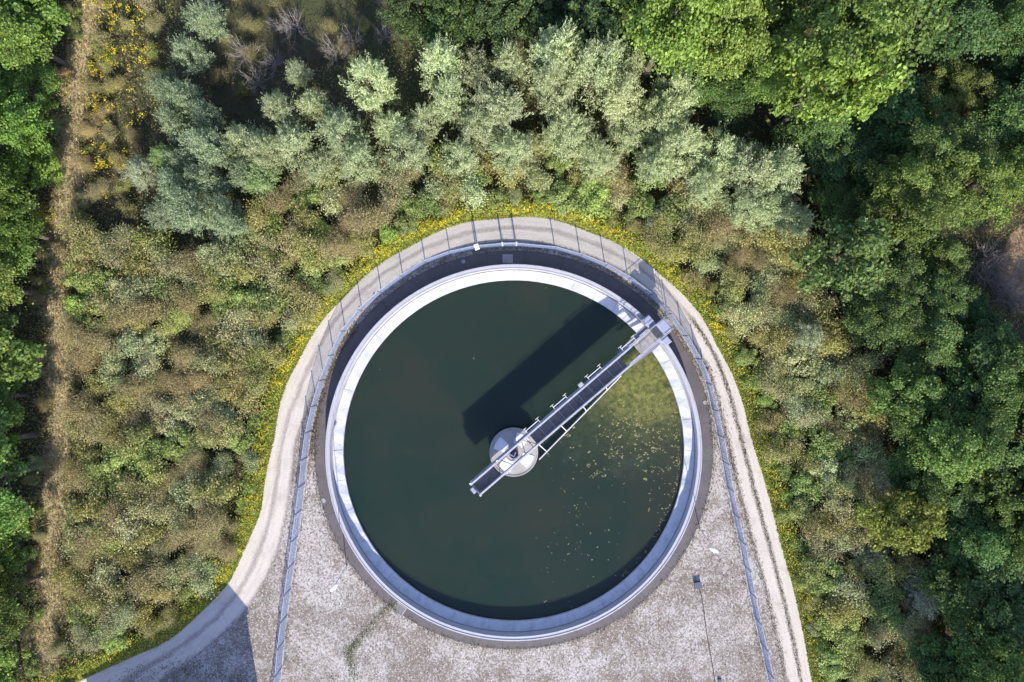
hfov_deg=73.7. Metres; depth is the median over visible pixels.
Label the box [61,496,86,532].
leafy bush
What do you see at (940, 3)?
broadleaf tree
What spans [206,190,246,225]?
willow
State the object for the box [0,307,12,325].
broadleaf tree
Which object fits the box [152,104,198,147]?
willow
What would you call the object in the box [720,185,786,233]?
willow
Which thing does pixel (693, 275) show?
shrub
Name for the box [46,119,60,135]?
leafy bush
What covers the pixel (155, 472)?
shrub
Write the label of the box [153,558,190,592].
leafy bush
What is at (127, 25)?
shrub
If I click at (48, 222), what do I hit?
shrub
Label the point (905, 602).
shrub
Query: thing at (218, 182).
willow
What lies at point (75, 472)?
shrub
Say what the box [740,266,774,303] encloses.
leafy bush
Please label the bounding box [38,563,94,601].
shrub
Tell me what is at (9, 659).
broadleaf tree
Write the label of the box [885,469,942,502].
understorey tree
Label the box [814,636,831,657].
leafy bush
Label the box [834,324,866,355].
leafy bush
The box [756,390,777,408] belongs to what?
leafy bush
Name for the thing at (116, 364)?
shrub
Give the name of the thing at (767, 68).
broadleaf tree
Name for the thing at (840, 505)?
shrub
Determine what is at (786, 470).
leafy bush
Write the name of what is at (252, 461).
shrub
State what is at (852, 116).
understorey tree
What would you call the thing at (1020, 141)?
understorey tree
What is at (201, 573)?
shrub
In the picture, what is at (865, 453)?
shrub
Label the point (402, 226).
leafy bush
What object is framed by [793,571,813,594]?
leafy bush
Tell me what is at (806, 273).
leafy bush
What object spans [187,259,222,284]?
shrub
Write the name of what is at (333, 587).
street lamp
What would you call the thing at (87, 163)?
shrub
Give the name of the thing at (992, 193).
broadleaf tree
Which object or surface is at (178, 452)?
leafy bush
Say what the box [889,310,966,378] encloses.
broadleaf tree
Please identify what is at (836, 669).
leafy bush
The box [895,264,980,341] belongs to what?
broadleaf tree
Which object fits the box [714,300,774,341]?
shrub
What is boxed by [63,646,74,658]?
leafy bush
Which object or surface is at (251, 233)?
leafy bush
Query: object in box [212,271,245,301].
leafy bush
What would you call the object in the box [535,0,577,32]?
broadleaf tree
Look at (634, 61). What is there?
willow
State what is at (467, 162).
willow
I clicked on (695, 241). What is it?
shrub
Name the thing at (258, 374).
shrub
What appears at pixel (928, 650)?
broadleaf tree
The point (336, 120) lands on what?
willow
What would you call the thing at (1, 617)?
broadleaf tree
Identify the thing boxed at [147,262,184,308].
leafy bush
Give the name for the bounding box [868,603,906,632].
leafy bush
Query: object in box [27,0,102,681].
dirt track
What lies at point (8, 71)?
broadleaf tree
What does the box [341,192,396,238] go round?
shrub
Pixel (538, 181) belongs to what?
shrub
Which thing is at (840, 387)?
shrub
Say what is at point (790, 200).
willow
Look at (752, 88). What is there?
broadleaf tree
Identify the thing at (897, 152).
understorey tree
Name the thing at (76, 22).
shrub
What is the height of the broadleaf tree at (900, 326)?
7.811 m
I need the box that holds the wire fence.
[274,243,774,681]
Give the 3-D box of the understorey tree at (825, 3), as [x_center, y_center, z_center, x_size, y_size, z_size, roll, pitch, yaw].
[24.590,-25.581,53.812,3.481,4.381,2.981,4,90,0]
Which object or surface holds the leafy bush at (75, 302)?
on the ground at (306, 50)
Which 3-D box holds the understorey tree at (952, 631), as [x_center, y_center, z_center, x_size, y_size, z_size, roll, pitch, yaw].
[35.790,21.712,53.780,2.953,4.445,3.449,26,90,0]
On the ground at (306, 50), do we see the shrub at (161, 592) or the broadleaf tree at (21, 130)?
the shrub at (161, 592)
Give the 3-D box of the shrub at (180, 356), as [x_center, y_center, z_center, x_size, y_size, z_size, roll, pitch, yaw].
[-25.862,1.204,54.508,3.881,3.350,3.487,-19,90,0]
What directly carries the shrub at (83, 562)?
on the ground at (306, 50)
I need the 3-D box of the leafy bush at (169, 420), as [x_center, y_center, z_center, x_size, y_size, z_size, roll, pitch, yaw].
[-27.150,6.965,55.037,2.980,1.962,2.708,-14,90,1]
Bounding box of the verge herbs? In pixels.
[21,186,835,681]
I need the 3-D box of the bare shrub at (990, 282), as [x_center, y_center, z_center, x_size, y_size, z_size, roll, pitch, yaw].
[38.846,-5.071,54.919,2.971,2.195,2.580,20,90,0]
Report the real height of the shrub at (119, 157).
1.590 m
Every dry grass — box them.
[972,204,1023,323]
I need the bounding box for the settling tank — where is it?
[325,264,701,640]
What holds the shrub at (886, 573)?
on the ground at (306, 50)
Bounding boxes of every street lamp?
[330,566,346,591]
[699,528,718,552]
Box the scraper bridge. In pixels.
[469,315,674,496]
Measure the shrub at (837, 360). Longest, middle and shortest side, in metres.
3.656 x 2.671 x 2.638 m
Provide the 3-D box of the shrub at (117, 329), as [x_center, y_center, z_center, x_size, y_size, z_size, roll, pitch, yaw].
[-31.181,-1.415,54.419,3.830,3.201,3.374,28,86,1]
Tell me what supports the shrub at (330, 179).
on the ground at (306, 50)
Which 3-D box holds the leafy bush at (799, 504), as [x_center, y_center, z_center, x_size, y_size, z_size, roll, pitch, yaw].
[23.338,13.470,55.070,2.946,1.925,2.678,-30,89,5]
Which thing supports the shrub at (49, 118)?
on the dirt track
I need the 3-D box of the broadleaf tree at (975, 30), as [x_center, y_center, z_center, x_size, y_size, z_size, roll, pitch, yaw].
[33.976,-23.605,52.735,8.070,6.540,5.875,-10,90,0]
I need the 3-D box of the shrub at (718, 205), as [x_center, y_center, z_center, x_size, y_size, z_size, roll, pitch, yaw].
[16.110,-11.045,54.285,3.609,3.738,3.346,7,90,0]
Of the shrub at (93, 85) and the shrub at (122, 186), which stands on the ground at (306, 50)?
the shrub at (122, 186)
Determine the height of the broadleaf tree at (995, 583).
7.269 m
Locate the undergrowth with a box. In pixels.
[0,0,1023,681]
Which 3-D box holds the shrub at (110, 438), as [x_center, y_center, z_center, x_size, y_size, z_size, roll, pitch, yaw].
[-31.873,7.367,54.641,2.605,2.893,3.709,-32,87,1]
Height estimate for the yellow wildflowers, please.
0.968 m
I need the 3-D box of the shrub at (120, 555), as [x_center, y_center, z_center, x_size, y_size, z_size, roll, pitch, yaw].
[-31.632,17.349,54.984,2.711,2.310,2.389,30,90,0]
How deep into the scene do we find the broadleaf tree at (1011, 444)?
52.01 m
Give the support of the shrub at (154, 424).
on the ground at (306, 50)
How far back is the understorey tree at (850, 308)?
51.99 m
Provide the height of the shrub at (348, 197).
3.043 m
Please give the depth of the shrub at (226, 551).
54.61 m
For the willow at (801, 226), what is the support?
on the ground at (306, 50)
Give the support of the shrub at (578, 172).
on the ground at (306, 50)
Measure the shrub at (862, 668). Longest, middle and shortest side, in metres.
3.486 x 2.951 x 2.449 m
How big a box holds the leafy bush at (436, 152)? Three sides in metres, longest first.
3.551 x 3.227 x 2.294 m
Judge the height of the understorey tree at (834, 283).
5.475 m
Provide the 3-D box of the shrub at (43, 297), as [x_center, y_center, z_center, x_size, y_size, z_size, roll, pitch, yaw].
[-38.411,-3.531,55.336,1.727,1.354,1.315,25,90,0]
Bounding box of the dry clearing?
[998,225,1023,301]
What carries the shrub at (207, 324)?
on the ground at (306, 50)
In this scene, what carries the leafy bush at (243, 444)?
on the ground at (306, 50)
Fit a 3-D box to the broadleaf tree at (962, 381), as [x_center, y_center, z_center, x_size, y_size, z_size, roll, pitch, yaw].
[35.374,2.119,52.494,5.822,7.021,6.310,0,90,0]
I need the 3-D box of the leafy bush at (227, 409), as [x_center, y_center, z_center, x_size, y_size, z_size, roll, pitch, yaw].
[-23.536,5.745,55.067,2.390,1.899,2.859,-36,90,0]
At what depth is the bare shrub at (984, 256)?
55.02 m
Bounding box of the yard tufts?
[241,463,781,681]
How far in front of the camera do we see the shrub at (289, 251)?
54.33 m
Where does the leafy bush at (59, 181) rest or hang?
on the dirt track
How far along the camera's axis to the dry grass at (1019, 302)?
55.82 m
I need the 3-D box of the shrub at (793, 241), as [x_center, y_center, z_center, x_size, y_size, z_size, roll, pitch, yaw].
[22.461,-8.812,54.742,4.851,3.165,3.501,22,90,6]
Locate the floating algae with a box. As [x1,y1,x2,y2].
[379,287,679,606]
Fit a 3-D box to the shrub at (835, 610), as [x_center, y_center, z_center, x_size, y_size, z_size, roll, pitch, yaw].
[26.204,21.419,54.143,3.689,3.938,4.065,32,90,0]
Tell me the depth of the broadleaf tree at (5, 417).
50.30 m
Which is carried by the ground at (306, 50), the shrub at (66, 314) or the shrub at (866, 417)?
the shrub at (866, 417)
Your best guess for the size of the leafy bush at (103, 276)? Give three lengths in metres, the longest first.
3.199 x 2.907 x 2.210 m
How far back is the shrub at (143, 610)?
54.54 m
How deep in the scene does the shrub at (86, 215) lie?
55.40 m
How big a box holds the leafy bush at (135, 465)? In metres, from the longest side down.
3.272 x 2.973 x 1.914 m
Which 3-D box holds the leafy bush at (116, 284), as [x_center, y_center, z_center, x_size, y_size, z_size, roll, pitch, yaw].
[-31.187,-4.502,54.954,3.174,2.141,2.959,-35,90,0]
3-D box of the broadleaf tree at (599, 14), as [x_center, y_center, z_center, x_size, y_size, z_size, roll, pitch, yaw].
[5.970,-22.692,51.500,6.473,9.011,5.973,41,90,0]
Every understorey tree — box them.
[697,82,748,133]
[748,17,778,60]
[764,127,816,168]
[782,89,810,110]
[806,0,837,31]
[825,251,858,294]
[829,179,881,225]
[840,101,859,128]
[842,288,897,331]
[871,376,937,441]
[877,74,918,108]
[877,124,921,165]
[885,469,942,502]
[905,17,932,44]
[916,652,970,681]
[918,62,974,97]
[918,310,935,348]
[922,514,962,555]
[926,256,965,294]
[938,555,973,586]
[939,113,983,164]
[944,471,989,501]
[945,611,985,641]
[949,187,986,235]
[954,290,1002,345]
[979,413,1019,439]
[980,50,1023,97]
[980,92,1023,146]
[999,134,1023,178]
[1012,518,1023,555]
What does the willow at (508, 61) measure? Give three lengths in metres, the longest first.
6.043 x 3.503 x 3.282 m
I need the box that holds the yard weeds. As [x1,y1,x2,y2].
[108,241,802,681]
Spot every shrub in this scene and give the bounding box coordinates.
[17,623,32,642]
[19,614,37,629]
[20,471,40,485]
[24,559,39,571]
[24,560,40,575]
[25,275,45,286]
[27,287,40,306]
[27,453,48,471]
[30,347,50,369]
[31,289,48,304]
[31,395,53,413]
[31,531,46,542]
[32,244,49,260]
[36,211,49,223]
[36,365,46,375]
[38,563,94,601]
[41,217,51,230]
[42,321,95,357]
[42,386,114,434]
[42,636,67,659]
[43,114,63,127]
[48,148,61,162]
[50,210,106,264]
[53,145,64,154]
[53,445,96,495]
[55,66,73,78]
[55,240,75,256]
[56,520,88,562]
[59,303,72,320]
[59,337,105,382]
[59,413,113,449]
[59,484,118,530]
[59,573,100,611]
[60,406,92,440]
[61,314,81,327]
[61,541,100,577]
[63,227,114,286]
[63,517,119,564]
[64,1,77,18]
[64,19,77,34]
[64,434,102,473]
[66,227,127,270]
[66,621,99,656]
[67,187,90,210]
[68,20,81,31]
[68,153,94,173]
[69,323,121,360]
[72,571,132,624]
[73,207,90,221]
[73,463,110,502]
[74,120,98,141]
[79,367,109,404]
[80,74,104,94]
[82,111,101,125]
[84,282,139,317]
[85,175,111,202]
[85,490,128,538]
[85,551,124,597]
[86,68,99,79]
[87,70,100,79]
[87,522,128,560]
[89,27,111,48]
[90,598,138,646]
[92,221,135,251]
[92,301,139,340]
[92,346,129,380]
[92,399,126,428]
[93,369,131,395]
[94,44,117,73]
[94,62,111,75]
[94,412,128,451]
[95,99,116,119]
[97,0,110,7]
[97,120,117,142]
[97,386,143,419]
[100,71,128,95]
[100,228,135,271]
[101,508,155,553]
[104,544,128,568]
[107,151,127,171]
[107,367,165,401]
[108,467,159,524]
[109,419,155,467]
[112,176,132,195]
[113,594,154,634]
[114,267,165,310]
[115,198,139,219]
[116,239,155,277]
[117,303,147,334]
[117,534,151,576]
[118,17,133,30]
[119,285,174,330]
[119,404,146,432]
[119,491,177,528]
[120,220,178,265]
[120,251,161,291]
[122,554,174,602]
[124,125,145,143]
[124,517,168,557]
[126,567,182,606]
[128,339,163,387]
[128,393,171,423]
[130,0,158,13]
[131,452,176,498]
[131,479,169,505]
[136,412,169,437]
[138,535,172,567]
[139,239,195,282]
[139,614,159,640]
[142,9,166,34]
[143,39,158,60]
[143,64,166,80]
[144,497,191,539]
[149,366,178,394]
[150,601,179,632]
[151,524,188,558]
[152,303,193,340]
[152,392,188,422]
[159,463,186,499]
[162,279,205,323]
[163,339,203,376]
[163,506,225,555]
[164,369,204,411]
[164,550,197,585]
[168,264,205,293]
[169,239,206,273]
[170,445,210,477]
[176,583,196,606]
[178,366,219,393]
[178,466,206,500]
[179,273,230,306]
[180,342,236,381]
[180,468,241,513]
[181,487,230,545]
[181,550,223,599]
[183,529,219,566]
[184,308,221,340]
[186,402,229,435]
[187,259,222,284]
[187,414,250,455]
[192,374,219,415]
[193,323,234,357]
[196,237,252,285]
[199,451,234,481]
[205,335,265,380]
[206,65,228,89]
[209,534,239,564]
[213,299,260,353]
[213,368,240,405]
[219,30,234,44]
[224,34,265,75]
[224,248,260,290]
[224,327,271,361]
[224,373,265,418]
[225,517,240,536]
[231,193,273,241]
[232,78,250,99]
[233,304,280,332]
[233,344,273,401]
[235,446,263,475]
[236,231,282,262]
[237,12,265,33]
[237,41,256,61]
[239,60,274,92]
[239,251,297,298]
[247,337,291,371]
[255,247,299,273]
[258,46,285,81]
[259,178,299,216]
[265,0,286,7]
[266,3,312,52]
[266,11,292,39]
[269,268,295,303]
[274,213,311,266]
[276,302,311,335]
[281,277,329,334]
[283,226,332,278]
[286,199,322,233]
[289,164,319,197]
[316,226,370,266]
[317,16,339,34]
[317,32,350,74]
[317,158,346,191]
[317,176,345,221]
[319,268,345,298]
[330,179,368,212]
[331,202,364,238]
[333,33,350,57]
[340,22,365,56]
[340,156,370,196]
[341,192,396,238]
[343,228,377,257]
[356,151,411,188]
[358,13,370,31]
[368,16,398,44]
[377,166,419,215]
[387,147,421,191]
[428,162,466,204]
[439,189,458,216]
[451,169,492,212]
[474,131,497,179]
[486,153,522,194]
[492,130,518,160]
[507,186,522,205]
[513,151,544,183]
[518,127,546,161]
[523,161,557,194]
[563,154,592,190]
[597,159,642,207]
[604,185,635,212]
[604,210,619,231]
[605,147,625,170]
[626,219,647,235]
[636,207,678,263]
[659,173,710,221]
[665,230,692,265]
[671,199,721,237]
[676,269,709,293]
[679,219,720,269]
[691,249,730,277]
[696,183,739,219]
[698,199,740,248]
[701,278,721,300]
[709,230,747,255]
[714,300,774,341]
[717,260,752,304]
[720,241,754,273]
[720,321,742,343]
[725,209,758,254]
[742,289,774,322]
[743,322,792,351]
[744,242,773,272]
[745,213,776,245]
[752,407,786,436]
[753,225,797,266]
[753,357,794,404]
[754,324,810,363]
[754,346,793,385]
[757,243,794,297]
[760,431,809,468]
[761,304,800,328]
[763,276,802,311]
[765,210,816,249]
[777,232,825,277]
[778,271,821,302]
[778,372,818,398]
[779,391,829,433]
[781,290,819,340]
[792,448,825,476]
[794,285,842,316]
[795,548,832,590]
[796,506,827,547]
[798,525,846,563]
[800,351,856,391]
[802,593,825,613]
[805,501,856,546]
[806,302,846,340]
[806,323,860,363]
[814,474,857,502]
[815,415,844,437]
[815,593,869,638]
[820,487,859,528]
[822,348,852,373]
[823,418,866,454]
[825,369,869,401]
[825,566,873,617]
[832,384,873,421]
[833,458,874,503]
[836,632,868,671]
[838,554,870,590]
[839,515,881,555]
[841,348,890,396]
[845,390,898,431]
[845,416,893,452]
[848,432,893,464]
[848,651,895,681]
[849,371,878,404]
[854,459,897,505]
[859,616,900,657]
[860,451,901,489]
[862,550,918,593]
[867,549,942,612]
[874,486,912,501]
[883,634,916,678]
[886,523,919,560]
[888,548,928,589]
[891,647,943,681]
[894,608,927,652]
[898,593,933,615]
[898,673,917,681]
[903,606,936,642]
[967,253,998,287]
[972,239,1017,269]
[973,262,1009,292]
[989,252,1019,282]
[990,280,1023,318]
[991,265,1023,315]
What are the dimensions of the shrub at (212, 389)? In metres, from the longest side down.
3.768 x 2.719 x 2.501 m
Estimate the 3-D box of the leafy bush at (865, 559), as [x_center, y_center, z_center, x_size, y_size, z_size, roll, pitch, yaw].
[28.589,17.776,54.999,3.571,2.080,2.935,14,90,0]
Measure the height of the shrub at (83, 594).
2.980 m
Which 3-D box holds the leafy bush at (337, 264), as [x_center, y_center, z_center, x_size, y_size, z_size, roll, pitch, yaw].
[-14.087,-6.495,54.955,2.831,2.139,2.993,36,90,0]
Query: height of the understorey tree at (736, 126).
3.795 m
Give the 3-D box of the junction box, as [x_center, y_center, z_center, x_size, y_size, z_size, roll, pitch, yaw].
[15.190,19.950,55.845,0.580,0.300,0.520,-10,90,0]
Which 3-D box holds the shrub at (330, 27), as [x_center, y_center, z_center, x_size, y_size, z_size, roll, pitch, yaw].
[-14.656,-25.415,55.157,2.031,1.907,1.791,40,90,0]
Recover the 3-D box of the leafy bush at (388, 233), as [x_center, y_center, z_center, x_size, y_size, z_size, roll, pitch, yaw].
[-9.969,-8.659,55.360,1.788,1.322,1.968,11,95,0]
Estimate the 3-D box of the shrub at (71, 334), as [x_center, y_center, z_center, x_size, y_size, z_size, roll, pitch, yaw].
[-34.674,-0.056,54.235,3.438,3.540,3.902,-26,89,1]
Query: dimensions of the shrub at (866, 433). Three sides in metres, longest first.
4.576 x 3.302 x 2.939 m
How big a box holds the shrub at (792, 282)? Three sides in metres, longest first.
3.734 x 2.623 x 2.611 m
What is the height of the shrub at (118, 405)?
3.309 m
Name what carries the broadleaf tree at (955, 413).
on the ground at (306, 50)
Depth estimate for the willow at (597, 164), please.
52.37 m
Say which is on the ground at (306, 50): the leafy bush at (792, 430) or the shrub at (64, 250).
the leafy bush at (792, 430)
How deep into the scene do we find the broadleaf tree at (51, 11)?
50.21 m
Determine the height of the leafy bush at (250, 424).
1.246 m
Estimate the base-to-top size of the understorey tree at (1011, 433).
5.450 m
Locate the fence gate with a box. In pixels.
[501,242,516,246]
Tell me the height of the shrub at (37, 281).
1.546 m
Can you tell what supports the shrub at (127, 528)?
on the ground at (306, 50)
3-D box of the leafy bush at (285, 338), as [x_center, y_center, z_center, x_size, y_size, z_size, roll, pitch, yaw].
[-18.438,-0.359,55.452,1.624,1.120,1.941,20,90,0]
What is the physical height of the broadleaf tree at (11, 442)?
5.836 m
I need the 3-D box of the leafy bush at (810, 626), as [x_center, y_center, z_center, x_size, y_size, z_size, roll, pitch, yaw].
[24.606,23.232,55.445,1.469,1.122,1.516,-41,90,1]
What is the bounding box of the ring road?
[80,215,815,681]
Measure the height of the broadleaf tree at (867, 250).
10.803 m
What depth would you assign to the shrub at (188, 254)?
54.16 m
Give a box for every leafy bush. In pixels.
[17,564,33,580]
[22,545,39,561]
[22,658,40,676]
[24,471,39,484]
[26,472,41,485]
[32,606,45,621]
[33,504,42,514]
[38,284,48,294]
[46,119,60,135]
[51,174,64,188]
[61,258,100,297]
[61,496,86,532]
[62,286,102,321]
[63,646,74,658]
[65,595,101,626]
[66,23,83,40]
[72,7,80,17]
[73,210,83,220]
[79,297,114,337]
[79,510,113,541]
[82,265,121,299]
[83,143,93,153]
[90,620,129,654]
[92,443,130,480]
[93,37,102,48]
[102,470,144,500]
[103,266,133,301]
[105,484,136,512]
[112,326,151,362]
[124,447,160,478]
[124,578,151,603]
[137,434,173,464]
[138,325,170,354]
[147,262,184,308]
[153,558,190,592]
[156,410,189,441]
[162,423,196,466]
[166,477,203,519]
[173,386,213,429]
[190,428,213,455]
[194,226,237,269]
[206,296,234,322]
[206,392,238,426]
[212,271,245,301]
[221,425,258,454]
[227,274,270,316]
[234,220,271,257]
[235,496,252,513]
[239,475,257,494]
[247,412,267,430]
[253,276,293,320]
[254,204,285,243]
[274,327,294,348]
[285,182,322,217]
[294,262,335,299]
[312,218,339,247]
[317,243,350,278]
[379,222,398,245]
[392,187,423,217]
[393,211,418,236]
[411,188,446,220]
[419,174,450,203]
[421,141,459,179]
[455,162,490,187]
[456,137,484,167]
[485,186,507,208]
[531,188,547,206]
[533,129,559,161]
[545,151,572,178]
[545,179,584,215]
[577,180,616,220]
[580,159,626,203]
[621,178,658,224]
[629,162,669,192]
[641,202,672,234]
[657,186,692,227]
[713,286,745,318]
[733,343,760,366]
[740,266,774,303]
[741,368,765,390]
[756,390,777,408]
[774,462,796,480]
[775,340,820,377]
[776,418,807,445]
[777,503,795,523]
[780,483,793,502]
[785,488,815,525]
[788,471,823,504]
[788,536,807,552]
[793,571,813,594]
[800,267,819,286]
[803,381,841,425]
[803,423,844,463]
[806,617,821,636]
[807,455,846,494]
[807,553,846,598]
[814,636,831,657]
[815,607,844,641]
[815,647,848,681]
[824,612,870,657]
[828,521,859,553]
[830,445,861,470]
[833,403,863,436]
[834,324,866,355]
[846,674,871,681]
[847,543,892,579]
[851,483,888,522]
[851,580,882,619]
[864,501,903,539]
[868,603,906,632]
[868,653,898,681]
[870,578,908,618]
[899,570,923,599]
[910,630,933,653]
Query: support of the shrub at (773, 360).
on the ground at (306, 50)
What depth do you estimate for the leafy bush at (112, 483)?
54.54 m
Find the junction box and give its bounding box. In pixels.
[694,581,701,588]
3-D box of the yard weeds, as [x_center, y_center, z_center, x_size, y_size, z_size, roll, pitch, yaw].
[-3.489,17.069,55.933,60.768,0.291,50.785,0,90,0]
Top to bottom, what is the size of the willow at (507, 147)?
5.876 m
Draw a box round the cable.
[699,588,714,681]
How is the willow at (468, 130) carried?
on the ground at (306, 50)
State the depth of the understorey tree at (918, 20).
52.64 m
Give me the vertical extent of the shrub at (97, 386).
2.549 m
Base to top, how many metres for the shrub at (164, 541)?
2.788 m
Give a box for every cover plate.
[392,602,406,615]
[503,254,512,262]
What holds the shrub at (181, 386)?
on the ground at (306, 50)
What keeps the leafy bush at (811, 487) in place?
on the ground at (306, 50)
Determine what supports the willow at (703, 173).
on the ground at (306, 50)
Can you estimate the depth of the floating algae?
55.84 m
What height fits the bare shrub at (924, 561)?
4.005 m
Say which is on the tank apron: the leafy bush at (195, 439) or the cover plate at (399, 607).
the cover plate at (399, 607)
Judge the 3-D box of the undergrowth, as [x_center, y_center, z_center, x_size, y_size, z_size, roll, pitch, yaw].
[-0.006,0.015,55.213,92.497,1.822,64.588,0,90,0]
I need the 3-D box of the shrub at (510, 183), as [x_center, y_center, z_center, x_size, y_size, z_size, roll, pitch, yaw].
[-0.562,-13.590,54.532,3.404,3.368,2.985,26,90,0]
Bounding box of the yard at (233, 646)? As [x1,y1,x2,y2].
[163,240,786,681]
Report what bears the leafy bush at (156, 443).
on the ground at (306, 50)
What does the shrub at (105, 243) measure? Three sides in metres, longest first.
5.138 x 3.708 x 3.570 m
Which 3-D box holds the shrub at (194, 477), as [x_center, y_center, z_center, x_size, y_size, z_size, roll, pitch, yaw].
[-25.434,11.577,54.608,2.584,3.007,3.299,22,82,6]
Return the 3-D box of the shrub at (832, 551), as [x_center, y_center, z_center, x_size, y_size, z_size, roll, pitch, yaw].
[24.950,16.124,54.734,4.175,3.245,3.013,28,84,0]
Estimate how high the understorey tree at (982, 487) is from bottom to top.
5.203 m
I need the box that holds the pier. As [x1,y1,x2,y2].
[489,427,537,476]
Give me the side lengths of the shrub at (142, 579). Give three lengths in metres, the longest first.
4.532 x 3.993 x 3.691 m
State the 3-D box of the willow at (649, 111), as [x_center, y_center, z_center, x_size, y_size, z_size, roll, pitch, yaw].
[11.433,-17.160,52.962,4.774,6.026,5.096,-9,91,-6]
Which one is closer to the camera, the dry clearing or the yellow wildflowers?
the yellow wildflowers
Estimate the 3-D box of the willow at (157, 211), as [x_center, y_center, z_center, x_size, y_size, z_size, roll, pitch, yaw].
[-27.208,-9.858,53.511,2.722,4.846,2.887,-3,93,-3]
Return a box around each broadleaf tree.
[0,0,69,87]
[0,0,74,44]
[0,55,65,121]
[0,61,27,85]
[0,70,32,132]
[0,84,54,172]
[0,141,65,192]
[0,157,46,234]
[0,189,54,258]
[0,235,42,283]
[0,255,36,314]
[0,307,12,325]
[0,309,46,389]
[0,366,29,431]
[0,400,38,468]
[0,442,39,535]
[0,481,34,548]
[0,531,29,578]
[0,560,18,622]
[0,560,41,646]
[0,622,35,681]
[0,656,23,681]
[2,424,23,450]
[375,0,445,42]
[405,0,480,51]
[459,0,523,52]
[500,0,555,44]
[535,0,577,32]
[557,0,628,78]
[588,0,676,21]
[590,4,643,47]
[613,0,733,87]
[669,40,731,110]
[671,0,782,90]
[702,68,765,121]
[740,44,792,107]
[744,0,801,61]
[747,26,832,104]
[766,17,907,130]
[770,85,857,161]
[779,0,921,97]
[783,0,812,11]
[788,213,898,305]
[805,107,902,196]
[808,170,851,218]
[828,178,896,230]
[837,258,930,356]
[847,0,961,92]
[849,72,955,151]
[852,485,947,555]
[857,153,951,212]
[861,360,952,424]
[869,173,968,253]
[877,438,927,485]
[879,236,927,299]
[884,379,976,466]
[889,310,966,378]
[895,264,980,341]
[898,412,992,488]
[902,110,1000,194]
[903,629,970,681]
[912,549,991,630]
[916,0,1012,66]
[916,56,1002,123]
[917,449,1013,527]
[919,234,972,285]
[930,334,1012,406]
[931,0,959,13]
[933,141,1023,231]
[940,613,1023,678]
[940,627,1023,681]
[942,500,1023,582]
[953,319,1023,378]
[956,400,1023,473]
[963,140,1023,212]
[963,551,1023,653]
[966,74,1023,152]
[968,0,1023,74]
[968,349,1023,412]
[972,447,1023,522]
[975,343,1023,454]
[978,494,1023,568]
[981,438,1023,518]
[990,576,1023,651]
[1003,0,1023,47]
[1012,60,1023,102]
[1015,516,1023,556]
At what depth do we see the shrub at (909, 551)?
54.83 m
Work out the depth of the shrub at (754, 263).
54.64 m
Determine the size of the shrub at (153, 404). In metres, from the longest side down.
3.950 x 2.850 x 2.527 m
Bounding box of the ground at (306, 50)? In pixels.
[0,0,1023,681]
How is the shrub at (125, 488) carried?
on the ground at (306, 50)
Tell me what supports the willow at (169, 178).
on the ground at (306, 50)
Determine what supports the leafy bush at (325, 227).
on the ground at (306, 50)
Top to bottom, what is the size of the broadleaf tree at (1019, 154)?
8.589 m
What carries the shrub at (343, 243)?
on the ground at (306, 50)
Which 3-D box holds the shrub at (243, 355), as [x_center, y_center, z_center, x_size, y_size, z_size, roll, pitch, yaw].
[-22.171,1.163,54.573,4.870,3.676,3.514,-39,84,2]
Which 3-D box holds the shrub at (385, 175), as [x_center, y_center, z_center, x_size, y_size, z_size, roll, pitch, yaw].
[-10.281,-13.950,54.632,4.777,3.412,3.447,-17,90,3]
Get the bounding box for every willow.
[117,152,164,194]
[136,67,184,106]
[140,196,177,233]
[146,141,178,173]
[151,76,210,118]
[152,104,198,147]
[153,164,195,205]
[158,181,218,238]
[160,141,202,175]
[165,32,216,77]
[174,124,234,171]
[179,0,232,44]
[182,156,233,201]
[185,97,226,140]
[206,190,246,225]
[209,208,252,249]
[219,119,266,160]
[227,155,257,194]
[237,125,296,185]
[241,154,281,200]
[257,89,299,125]
[264,117,317,172]
[284,57,314,90]
[292,87,330,123]
[299,144,343,188]
[308,102,372,163]
[326,134,384,185]
[338,49,399,117]
[371,108,409,148]
[381,115,433,177]
[407,102,445,146]
[414,32,465,97]
[427,72,469,122]
[438,126,483,180]
[449,97,506,154]
[455,43,497,93]
[462,77,533,141]
[481,119,541,184]
[491,38,527,88]
[518,16,584,94]
[528,50,583,116]
[537,102,598,169]
[564,29,631,109]
[574,133,623,183]
[581,65,646,129]
[601,107,649,155]
[618,43,654,87]
[629,84,690,149]
[631,138,681,190]
[639,114,707,177]
[647,66,701,120]
[680,161,733,210]
[690,120,751,179]
[719,137,780,200]
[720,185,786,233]
[749,143,809,207]
[755,191,801,242]
[772,203,817,241]
[784,316,828,360]
[859,452,894,496]
[902,565,945,621]
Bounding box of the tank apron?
[314,250,712,648]
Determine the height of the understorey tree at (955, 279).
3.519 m
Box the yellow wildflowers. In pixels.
[29,0,813,662]
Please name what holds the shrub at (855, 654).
on the ground at (306, 50)
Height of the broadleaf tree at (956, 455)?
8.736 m
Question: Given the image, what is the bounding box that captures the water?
[344,280,683,619]
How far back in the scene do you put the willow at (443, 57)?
50.17 m
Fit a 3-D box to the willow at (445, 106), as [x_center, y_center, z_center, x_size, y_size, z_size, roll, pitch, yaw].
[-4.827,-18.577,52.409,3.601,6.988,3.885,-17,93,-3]
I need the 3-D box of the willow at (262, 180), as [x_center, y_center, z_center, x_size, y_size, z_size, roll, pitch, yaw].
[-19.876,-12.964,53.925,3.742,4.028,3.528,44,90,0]
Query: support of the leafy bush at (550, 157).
on the ground at (306, 50)
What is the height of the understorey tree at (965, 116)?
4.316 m
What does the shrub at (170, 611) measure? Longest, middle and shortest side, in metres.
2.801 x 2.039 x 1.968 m

